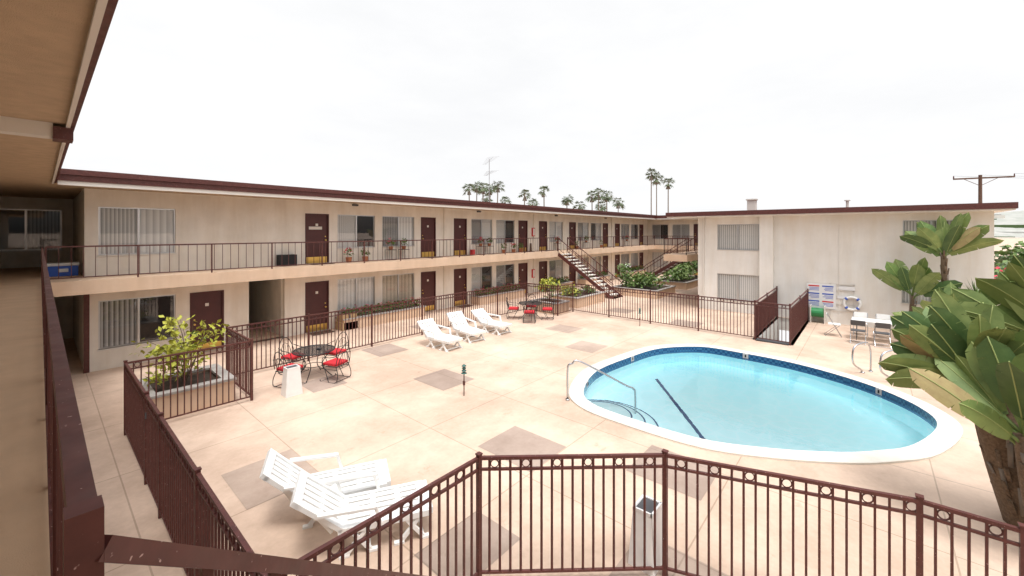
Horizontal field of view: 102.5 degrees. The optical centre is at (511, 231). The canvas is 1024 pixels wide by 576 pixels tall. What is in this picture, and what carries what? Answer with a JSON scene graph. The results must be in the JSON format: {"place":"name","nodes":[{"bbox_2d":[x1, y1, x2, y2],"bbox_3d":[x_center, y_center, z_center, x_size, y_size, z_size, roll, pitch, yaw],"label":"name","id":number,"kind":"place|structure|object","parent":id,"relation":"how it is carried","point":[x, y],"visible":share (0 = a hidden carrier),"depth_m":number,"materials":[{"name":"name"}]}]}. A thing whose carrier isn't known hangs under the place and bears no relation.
{"place":"outdoors","nodes":[
{"label":"outdoors","id":0,"kind":"place"},
{"bbox_2d":[62,0,1023,341],"label":"sky","id":1,"kind":"structure","parent":0,"point":[781,104],"materials":[{"name":"white"}]},
{"bbox_2d":[63,238,1023,575],"bbox_3d":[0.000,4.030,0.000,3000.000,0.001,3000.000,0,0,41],"label":"ground","id":2,"kind":"structure","parent":0,"point":[397,416],"depth_m":7.54,"materials":[{"name":"beige concrete"}]},
{"bbox_2d":[0,0,117,575],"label":"building","id":3,"kind":"structure","parent":2,"relation":"on","point":[50,51],"depth_m":3.43,"materials":[{"name":"beige paint"}]},
{"bbox_2d":[47,262,78,276],"bbox_3d":[-13.135,1.090,12.014,0.450,0.380,0.640,0,0,41],"label":"cooler","id":4,"kind":"object","parent":3,"relation":"on","point":[64,268],"visible":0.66,"depth_m":11.88,"materials":[{"name":"blue plastic"}]},
{"bbox_2d":[41,247,423,575],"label":"railing","id":5,"kind":"object","parent":3,"relation":"attached to","point":[81,543],"visible":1,"depth_m":0.79,"materials":[{"name":"brown metal"}]},
{"bbox_2d":[138,363,236,417],"bbox_3d":[-7.750,3.755,9.718,1.630,0.550,1.680,0,0,41],"label":"planter shrub","id":6,"kind":"object","parent":2,"relation":"on","point":[187,392],"visible":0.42,"depth_m":9.45,"materials":[{"name":"stone"}]},
{"bbox_2d":[129,314,230,386],"bbox_3d":[-7.694,2.720,9.692,1.598,1.730,1.713,0,0,10],"label":"yellow shrub","id":7,"kind":"object","parent":6,"relation":"on","point":[173,347],"visible":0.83,"depth_m":9.39,"materials":[{"name":"green plant"}]},
{"bbox_2d":[272,352,306,387],"bbox_3d":[-5.846,3.548,10.758,0.579,0.995,0.650,0,0,21],"label":"chair","id":8,"kind":"object","parent":2,"relation":"on","point":[280,368],"visible":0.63,"depth_m":10.61,"materials":[{"name":"red metal"}]},
{"bbox_2d":[281,364,302,397],"bbox_3d":[-5.470,3.684,10.200,0.320,0.692,0.400,0,0,41],"label":"trash can","id":9,"kind":"object","parent":2,"relation":"on","point":[291,383],"visible":1,"depth_m":10.10,"materials":[{"name":"white plastic"}]},
{"bbox_2d":[278,337,308,374],"bbox_3d":[-6.316,3.548,11.811,0.650,0.995,0.579,0,0,21],"label":"chair","id":10,"kind":"object","parent":2,"relation":"on","point":[291,356],"visible":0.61,"depth_m":11.72,"materials":[{"name":"red fabric"}]},
{"bbox_2d":[292,344,334,379],"bbox_3d":[-5.555,3.657,11.520,1.108,0.764,1.108,0,0,41],"label":"table","id":11,"kind":"object","parent":2,"relation":"on","point":[314,350],"visible":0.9,"depth_m":11.49,"materials":[{"name":"grey metal"}]},
{"bbox_2d":[259,448,390,529],"bbox_3d":[-2.671,3.597,6.008,1.662,0.865,0.805,0,0,-23],"label":"lounge","id":12,"kind":"object","parent":2,"relation":"on","point":[280,472],"visible":0.52,"depth_m":5.99,"materials":[{"name":"white plastic"}]},
{"bbox_2d":[0,168,656,373],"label":"building","id":13,"kind":"structure","parent":2,"relation":"on","point":[114,317],"depth_m":15.36,"materials":[{"name":"paint"}]},
{"bbox_2d":[45,236,654,279],"bbox_3d":[1.022,0.820,25.015,0.045,0.920,38.935,0,0,41],"label":"railing","id":14,"kind":"object","parent":13,"relation":"on","point":[169,245],"visible":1,"depth_m":15.12,"materials":[{"name":"brown metal"}]},
{"bbox_2d":[343,235,627,262],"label":"potted plants","id":15,"kind":"object","parent":13,"relation":"on","point":[472,252],"visible":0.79,"depth_m":22.90,"materials":[{"name":"green plant"}]},
{"bbox_2d":[484,157,498,201],"bbox_3d":[-1.619,-3.531,29.233,0.960,3.883,1.428,0,0,20],"label":"utility pole","id":16,"kind":"object","parent":13,"relation":"on","point":[489,175],"visible":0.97,"depth_m":29.23,"materials":[{"name":"grey"}]},
{"bbox_2d":[320,332,348,370],"bbox_3d":[-5.263,3.548,12.282,0.579,0.995,0.650,0,0,21],"label":"chair","id":17,"kind":"object","parent":2,"relation":"on","point":[335,351],"visible":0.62,"depth_m":12.24,"materials":[{"name":"red fabric"}]},
{"bbox_2d":[336,312,357,330],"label":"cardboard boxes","id":18,"kind":"object","parent":2,"relation":"on","point":[348,327],"visible":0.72,"depth_m":16.91,"materials":[{"name":"brown"}]},
{"bbox_2d":[290,470,432,559],"bbox_3d":[-1.957,3.615,5.479,1.695,0.829,0.805,0,0,-20],"label":"lounge","id":19,"kind":"object","parent":2,"relation":"on","point":[328,508],"visible":0.74,"depth_m":5.37,"materials":[{"name":"white plastic"}]},
{"bbox_2d":[335,305,425,328],"bbox_3d":[-5.792,3.795,18.517,0.820,0.470,4.130,0,0,41],"label":"planter","id":20,"kind":"object","parent":2,"relation":"on","point":[380,316],"visible":0.57,"depth_m":18.18,"materials":[{"name":"stone"}]},
{"bbox_2d":[341,297,420,315],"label":"flowers","id":21,"kind":"object","parent":20,"relation":"on","point":[383,309],"visible":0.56,"depth_m":18.43,"materials":[{"name":"red plant"}]},
{"bbox_2d":[416,318,462,352],"bbox_3d":[-2.566,3.615,14.497,1.717,0.829,0.828,0,0,41],"label":"lounge","id":22,"kind":"object","parent":2,"relation":"on","point":[438,335],"visible":1,"depth_m":14.44,"materials":[{"name":"white plastic"}]},
{"bbox_2d":[276,246,624,335],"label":"door mats","id":23,"kind":"object","parent":2,"relation":"on","point":[281,259],"depth_m":15.61,"materials":[{"name":"black"}]},
{"bbox_2d":[461,364,466,395],"bbox_3d":[-1.182,3.643,10.117,0.150,0.775,0.150,0,0,41],"label":"path light","id":24,"kind":"object","parent":2,"relation":"on","point":[463,368],"visible":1,"depth_m":10.10,"materials":[{"name":"green metal"}]},
{"bbox_2d":[446,311,485,343],"bbox_3d":[-1.756,3.589,15.618,0.805,0.882,1.645,0,0,-42],"label":"lounge","id":25,"kind":"object","parent":2,"relation":"on","point":[466,329],"visible":0.96,"depth_m":15.64,"materials":[{"name":"white plastic"}]},
{"bbox_2d":[462,184,474,200],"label":"palm","id":26,"kind":"object","parent":2,"relation":"on","point":[468,190],"visible":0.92,"depth_m":119.22,"materials":[{"name":"green plant"}]},
{"bbox_2d":[221,308,728,575],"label":"paving panels","id":27,"kind":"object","parent":2,"relation":"on","point":[249,487],"visible":0.7,"depth_m":6.74,"materials":[{"name":"brown concrete"}]},
{"bbox_2d":[320,345,350,383],"bbox_3d":[-4.793,3.548,11.229,0.650,0.995,0.579,0,0,21],"label":"chair","id":28,"kind":"object","parent":27,"relation":"on","point":[336,361],"visible":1,"depth_m":11.09,"materials":[{"name":"red fabric"}]},
{"bbox_2d":[628,494,661,575],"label":"trash can","id":29,"kind":"object","parent":27,"relation":"on","point":[649,531],"visible":0.69,"depth_m":4.92,"materials":[{"name":"white plastic"}]},
{"bbox_2d":[471,182,482,200],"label":"palm","id":30,"kind":"object","parent":2,"relation":"on","point":[476,186],"visible":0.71,"depth_m":130.11,"materials":[{"name":"green plant"}]},
{"bbox_2d":[477,182,488,201],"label":"palm","id":31,"kind":"object","parent":2,"relation":"on","point":[483,190],"visible":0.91,"depth_m":110.06,"materials":[{"name":"green plant"}]},
{"bbox_2d":[481,195,493,201],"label":"palm","id":32,"kind":"object","parent":2,"relation":"on","point":[486,200],"visible":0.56,"depth_m":138.79,"materials":[{"name":"green plant"}]},
{"bbox_2d":[484,183,495,201],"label":"palm","id":33,"kind":"object","parent":2,"relation":"on","point":[492,187],"visible":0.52,"depth_m":124.89,"materials":[{"name":"green plant"}]},
{"bbox_2d":[470,308,511,335],"bbox_3d":[-0.848,3.640,16.730,1.731,0.781,0.805,0,0,41],"label":"lounge","id":34,"kind":"object","parent":2,"relation":"on","point":[489,320],"visible":0.97,"depth_m":16.67,"materials":[{"name":"white plastic"}]},
{"bbox_2d":[470,289,524,304],"bbox_3d":[-0.774,3.795,24.291,0.820,0.470,3.930,0,0,41],"label":"planter","id":35,"kind":"object","parent":2,"relation":"on","point":[483,299],"visible":0.54,"depth_m":23.59,"materials":[{"name":"concrete"}]},
{"bbox_2d":[474,283,521,294],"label":"flowers","id":36,"kind":"object","parent":35,"relation":"on","point":[496,289],"visible":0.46,"depth_m":24.01,"materials":[{"name":"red plant"}]},
{"bbox_2d":[493,181,504,202],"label":"palm","id":37,"kind":"object","parent":2,"relation":"on","point":[497,188],"visible":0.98,"depth_m":118.87,"materials":[{"name":"green plant"}]},
{"bbox_2d":[500,196,510,203],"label":"palm","id":38,"kind":"object","parent":2,"relation":"on","point":[504,198],"visible":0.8,"depth_m":150.38,"materials":[{"name":"green plant"}]},
{"bbox_2d":[506,297,518,319],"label":"chair","id":39,"kind":"object","parent":2,"relation":"on","point":[513,308],"visible":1,"depth_m":19.05,"materials":[{"name":"red fabric"}]},
{"bbox_2d":[518,189,530,204],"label":"palm","id":40,"kind":"object","parent":2,"relation":"on","point":[524,198],"visible":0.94,"depth_m":116.18,"materials":[{"name":"green plant"}]},
{"bbox_2d":[523,302,535,322],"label":"chair","id":41,"kind":"object","parent":2,"relation":"on","point":[530,311],"visible":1,"depth_m":18.10,"materials":[{"name":"red metal"}]},
{"bbox_2d":[519,301,541,320],"bbox_3d":[0.860,3.657,19.128,1.108,0.764,1.108,0,0,41],"label":"table","id":42,"kind":"object","parent":2,"relation":"on","point":[522,303],"visible":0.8,"depth_m":19.09,"materials":[{"name":"grey metal"}]},
{"bbox_2d":[525,294,536,315],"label":"chair","id":43,"kind":"object","parent":2,"relation":"on","point":[532,305],"visible":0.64,"depth_m":19.82,"materials":[{"name":"red metal"}]},
{"bbox_2d":[526,198,538,205],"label":"palm","id":44,"kind":"object","parent":2,"relation":"on","point":[534,204],"visible":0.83,"depth_m":158.77,"materials":[{"name":"green plant"}]},
{"bbox_2d":[537,186,549,205],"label":"palm","id":45,"kind":"object","parent":2,"relation":"on","point":[543,194],"visible":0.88,"depth_m":111.48,"materials":[{"name":"green plant"}]},
{"bbox_2d":[541,299,554,319],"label":"chair","id":46,"kind":"object","parent":2,"relation":"on","point":[547,308],"visible":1,"depth_m":18.92,"materials":[{"name":"red metal"}]},
{"bbox_2d":[530,297,569,314],"bbox_3d":[1.941,3.755,20.904,1.680,0.550,1.180,0,0,41],"label":"planter","id":47,"kind":"object","parent":2,"relation":"on","point":[552,305],"visible":0.47,"depth_m":20.46,"materials":[{"name":"stone"}]},
{"bbox_2d":[538,277,562,297],"bbox_3d":[1.900,2.921,20.960,1.537,1.329,1.275,0,0,41],"label":"bush","id":48,"kind":"object","parent":47,"relation":"on","point":[549,282],"visible":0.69,"depth_m":20.88,"materials":[{"name":"green plant"}]},
{"bbox_2d":[550,281,572,289],"bbox_3d":[3.474,3.795,29.177,0.820,0.470,1.880,0,0,41],"label":"planter","id":49,"kind":"object","parent":2,"relation":"on","point":[566,282],"visible":0.36,"depth_m":28.97,"materials":[{"name":"stone"}]},
{"bbox_2d":[554,276,568,282],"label":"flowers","id":50,"kind":"object","parent":49,"relation":"on","point":[562,278],"visible":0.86,"depth_m":29.32,"materials":[{"name":"green plant"}]},
{"bbox_2d":[561,194,574,207],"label":"palm","id":51,"kind":"object","parent":2,"relation":"on","point":[566,201],"visible":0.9,"depth_m":120.79,"materials":[{"name":"green plant"}]},
{"bbox_2d":[123,282,1023,575],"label":"pool fence","id":52,"kind":"object","parent":2,"relation":"on","point":[191,506],"visible":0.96,"depth_m":4.75,"materials":[{"name":"brown metal"}]},
{"bbox_2d":[552,289,605,307],"bbox_3d":[3.791,3.755,23.338,1.780,0.550,3.080,0,0,41],"label":"planter","id":53,"kind":"object","parent":2,"relation":"on","point":[582,300],"visible":0.48,"depth_m":22.50,"materials":[{"name":"stone"}]},
{"bbox_2d":[561,284,594,296],"bbox_3d":[3.728,3.237,23.302,1.382,0.670,2.906,0,0,41],"label":"shrub","id":54,"kind":"object","parent":53,"relation":"on","point":[585,291],"visible":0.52,"depth_m":22.88,"materials":[{"name":"green plant"}]},
{"bbox_2d":[573,201,585,209],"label":"palm","id":55,"kind":"object","parent":2,"relation":"on","point":[576,202],"visible":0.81,"depth_m":155.34,"materials":[{"name":"green plant"}]},
{"bbox_2d":[558,238,622,298],"bbox_3d":[4.957,2.278,26.432,4.121,3.788,1.195,0,0,41],"label":"stair","id":56,"kind":"object","parent":2,"relation":"on","point":[581,273],"visible":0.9,"depth_m":26.50,"materials":[{"name":"beige"}]},
{"bbox_2d":[584,190,598,209],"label":"palm","id":57,"kind":"object","parent":2,"relation":"on","point":[590,198],"visible":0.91,"depth_m":116.25,"materials":[{"name":"green plant"}]},
{"bbox_2d":[577,275,610,284],"bbox_3d":[6.558,3.795,32.725,0.820,0.470,3.880,0,0,41],"label":"planter","id":58,"kind":"object","parent":2,"relation":"on","point":[583,281],"visible":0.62,"depth_m":31.48,"materials":[{"name":"stone"}]},
{"bbox_2d":[580,270,607,277],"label":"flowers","id":59,"kind":"object","parent":58,"relation":"in","point":[602,272],"visible":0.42,"depth_m":33.31,"materials":[{"name":"green plant"}]},
{"bbox_2d":[595,188,603,210],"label":"palm","id":60,"kind":"object","parent":2,"relation":"on","point":[598,195],"visible":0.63,"depth_m":126.70,"materials":[{"name":"green plant"}]},
{"bbox_2d":[595,201,605,210],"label":"palm","id":61,"kind":"object","parent":2,"relation":"on","point":[601,207],"visible":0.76,"depth_m":148.86,"materials":[{"name":"green plant"}]},
{"bbox_2d":[601,190,611,210],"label":"palm","id":62,"kind":"object","parent":2,"relation":"on","point":[607,198],"visible":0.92,"depth_m":114.67,"materials":[{"name":"green plant"}]},
{"bbox_2d":[612,198,624,211],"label":"palm","id":63,"kind":"object","parent":2,"relation":"on","point":[618,205],"visible":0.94,"depth_m":148.34,"materials":[{"name":"green plant"}]},
{"bbox_2d":[621,269,646,276],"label":"shrub","id":64,"kind":"object","parent":2,"relation":"on","point":[635,272],"visible":0.29,"depth_m":37.96,"materials":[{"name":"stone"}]},
{"bbox_2d":[626,265,643,271],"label":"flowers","id":65,"kind":"object","parent":64,"relation":"in","point":[635,268],"visible":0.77,"depth_m":38.36,"materials":[{"name":"green plant"}]},
{"bbox_2d":[645,167,656,214],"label":"palm","id":66,"kind":"object","parent":2,"relation":"on","point":[652,177],"visible":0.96,"depth_m":123.87,"materials":[{"name":"green plant"}]},
{"bbox_2d":[611,276,697,298],"bbox_3d":[10.911,3.780,29.471,3.080,0.500,10.280,0,0,41],"label":"garden planter","id":67,"kind":"object","parent":2,"relation":"on","point":[671,286],"visible":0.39,"depth_m":26.93,"materials":[{"name":"concrete"}]},
{"bbox_2d":[615,260,697,288],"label":"garden plants","id":68,"kind":"object","parent":67,"relation":"on","point":[685,272],"visible":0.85,"depth_m":26.73,"materials":[{"name":"green plant"}]},
{"bbox_2d":[652,171,664,214],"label":"palm","id":69,"kind":"object","parent":2,"relation":"on","point":[656,182],"visible":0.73,"depth_m":134.88,"materials":[{"name":"green plant"}]},
{"bbox_2d":[634,239,693,282],"bbox_3d":[10.335,2.278,28.580,4.218,3.789,1.195,0,0,41],"label":"stair","id":70,"kind":"object","parent":2,"relation":"on","point":[667,267],"visible":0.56,"depth_m":28.11,"materials":[{"name":"beige metal"}]},
{"bbox_2d":[662,178,674,212],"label":"palm","id":71,"kind":"object","parent":2,"relation":"on","point":[669,180],"visible":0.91,"depth_m":121.53,"materials":[{"name":"plant"}]},
{"bbox_2d":[647,215,697,274],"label":"building","id":72,"kind":"structure","parent":2,"relation":"on","point":[663,226],"depth_m":39.77,"materials":[{"name":"paint"}]},
{"bbox_2d":[658,236,697,254],"bbox_3d":[11.732,0.820,31.235,8.040,0.920,15.585,0,0,41],"label":"railing","id":73,"kind":"object","parent":72,"relation":"on","point":[687,245],"visible":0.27,"depth_m":24.05,"materials":[{"name":"brown metal"}]},
{"bbox_2d":[569,344,962,464],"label":"pool","id":74,"kind":"structure","parent":2,"relation":"in","point":[945,435],"depth_m":8.61,"materials":[{"name":"concrete"}]},
{"bbox_2d":[566,360,635,404],"bbox_3d":[2.145,4.017,9.867,1.725,1.926,0.099,0,0,-2],"label":"pool handrail","id":75,"kind":"object","parent":74,"relation":"on","point":[594,368],"visible":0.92,"depth_m":9.83,"materials":[{"name":"silver metal"}]},
{"bbox_2d":[584,351,935,451],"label":"pool water","id":76,"kind":"structure","parent":74,"relation":"in","point":[717,397],"depth_m":9.85,"materials":[{"name":"blue liquid"}]},
{"bbox_2d":[753,286,808,345],"bbox_3d":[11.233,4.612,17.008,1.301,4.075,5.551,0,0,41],"label":"gate","id":77,"kind":"structure","parent":2,"relation":"on","point":[799,313],"depth_m":17.01,"materials":[{"name":"metal"}]},
{"bbox_2d":[810,304,825,323],"bbox_3d":[13.627,3.655,18.298,0.540,0.750,0.400,0,0,41],"label":"hose reel","id":78,"kind":"object","parent":2,"relation":"on","point":[817,312],"visible":1,"depth_m":18.17,"materials":[{"name":"green plastic"}]},
{"bbox_2d":[825,312,841,336],"bbox_3d":[12.518,3.607,16.015,0.517,0.855,0.439,0,0,36],"label":"folding chair","id":79,"kind":"object","parent":2,"relation":"on","point":[832,323],"visible":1,"depth_m":15.96,"materials":[{"name":"silver metal"}]},
{"bbox_2d":[666,199,1017,330],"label":"building","id":80,"kind":"structure","parent":2,"relation":"on","point":[751,253],"depth_m":18.32,"materials":[{"name":"paint"}]},
{"bbox_2d":[807,283,854,309],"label":"pool signs","id":81,"kind":"object","parent":80,"relation":"attached to","point":[821,295],"visible":0.99,"depth_m":18.30,"materials":[{"name":"white plastic"}]},
{"bbox_2d":[807,282,854,315],"bbox_3d":[14.094,3.000,18.195,1.700,1.460,0.020,0,0,41],"label":"sign rack","id":82,"kind":"object","parent":80,"relation":"attached to","point":[853,305],"visible":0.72,"depth_m":17.93,"materials":[{"name":"beige metal"}]},
{"bbox_2d":[842,296,861,310],"bbox_3d":[14.620,3.080,17.657,0.650,0.650,0.120,0,0,41],"label":"life ring","id":83,"kind":"object","parent":80,"relation":"attached to","point":[856,299],"visible":1,"depth_m":17.63,"materials":[{"name":"white plastic"}]},
{"bbox_2d":[850,320,865,344],"bbox_3d":[12.560,3.607,14.906,0.439,0.855,0.517,0,0,41],"label":"folding chair","id":84,"kind":"object","parent":2,"relation":"on","point":[857,323],"visible":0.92,"depth_m":14.80,"materials":[{"name":"silver metal"}]},
{"bbox_2d":[853,312,867,336],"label":"folding chair","id":85,"kind":"object","parent":2,"relation":"on","point":[860,314],"visible":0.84,"depth_m":16.21,"materials":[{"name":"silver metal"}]},
{"bbox_2d":[851,342,872,372],"bbox_3d":[10.008,3.594,11.743,0.816,0.896,0.097,0,0,-17],"label":"pool grab rail","id":86,"kind":"object","parent":2,"relation":"on","point":[852,356],"visible":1,"depth_m":11.72,"materials":[{"name":"silver metal"}]},
{"bbox_2d":[851,317,891,339],"bbox_3d":[13.636,3.658,15.077,1.800,0.745,0.750,0,0,41],"label":"folding table","id":87,"kind":"object","parent":2,"relation":"on","point":[868,320],"visible":0.41,"depth_m":15.24,"materials":[{"name":"white plastic"}]},
{"bbox_2d":[873,322,891,348],"bbox_3d":[13.065,3.607,14.494,0.439,0.855,0.517,0,0,35],"label":"folding chair","id":88,"kind":"object","parent":2,"relation":"on","point":[883,325],"visible":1,"depth_m":14.41,"materials":[{"name":"silver metal"}]},
{"bbox_2d":[874,314,890,338],"bbox_3d":[14.185,3.607,15.706,0.517,0.855,0.439,0,0,-43],"label":"folding chair","id":89,"kind":"object","parent":2,"relation":"on","point":[883,316],"visible":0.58,"depth_m":15.80,"materials":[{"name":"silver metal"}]},
{"bbox_2d":[879,350,892,376],"bbox_3d":[10.216,3.594,11.019,0.816,0.896,0.098,0,0,-7],"label":"pool grab rail","id":90,"kind":"object","parent":2,"relation":"on","point":[880,360],"visible":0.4,"depth_m":10.97,"materials":[{"name":"silver metal"}]},
{"bbox_2d":[871,257,962,311],"bbox_3d":[15.179,2.482,15.350,1.374,3.114,2.300,0,0,-18],"label":"strelitzia","id":91,"kind":"object","parent":2,"relation":"on","point":[920,277],"visible":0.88,"depth_m":15.55,"materials":[{"name":"green plant"}]},
{"bbox_2d":[892,282,959,319],"bbox_3d":[15.440,2.913,14.572,2.590,2.289,1.856,0,0,8],"label":"strelitzia","id":92,"kind":"object","parent":2,"relation":"on","point":[947,291],"visible":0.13,"depth_m":14.55,"materials":[{"name":"green plant"}]},
{"bbox_2d":[878,289,1023,526],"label":"strelitzia","id":93,"kind":"object","parent":2,"relation":"on","point":[946,330],"visible":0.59,"depth_m":5.75,"materials":[{"name":"green plant"}]},
{"bbox_2d":[900,212,1003,282],"bbox_3d":[15.821,1.668,14.885,2.576,4.742,1.193,0,0,44],"label":"strelitzia","id":94,"kind":"object","parent":2,"relation":"on","point":[943,239],"visible":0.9,"depth_m":14.81,"materials":[{"name":"green plant"}]},
{"bbox_2d":[908,336,1023,504],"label":"strelitzia","id":95,"kind":"object","parent":2,"relation":"on","point":[986,387],"visible":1,"depth_m":5.29,"materials":[{"name":"green plant"}]},
{"bbox_2d":[965,278,981,293],"bbox_3d":[15.982,2.781,14.213,1.428,2.498,1.265,0,0,-4],"label":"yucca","id":96,"kind":"object","parent":2,"relation":"on","point":[975,288],"visible":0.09,"depth_m":14.15,"materials":[{"name":"green plant"}]},
{"bbox_2d":[927,254,1023,338],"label":"strelitzia","id":97,"kind":"object","parent":2,"relation":"on","point":[1005,290],"visible":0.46,"depth_m":5.75,"materials":[{"name":"green plant"}]},
{"bbox_2d":[953,173,1020,202],"bbox_3d":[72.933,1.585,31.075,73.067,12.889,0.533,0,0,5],"label":"utility pole","id":98,"kind":"object","parent":2,"relation":"on","point":[979,178],"visible":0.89,"depth_m":33.95,"materials":[{"name":"brown wood"}]},
{"bbox_2d":[994,241,1023,278],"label":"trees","id":99,"kind":"object","parent":2,"relation":"on","point":[1000,263],"visible":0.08,"depth_m":37.47,"materials":[{"name":"green plant"}]},
{"bbox_2d":[994,210,1023,237],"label":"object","id":100,"kind":"structure","parent":0,"point":[1010,224],"depth_m":340.43,"materials":[{"name":"paint"}]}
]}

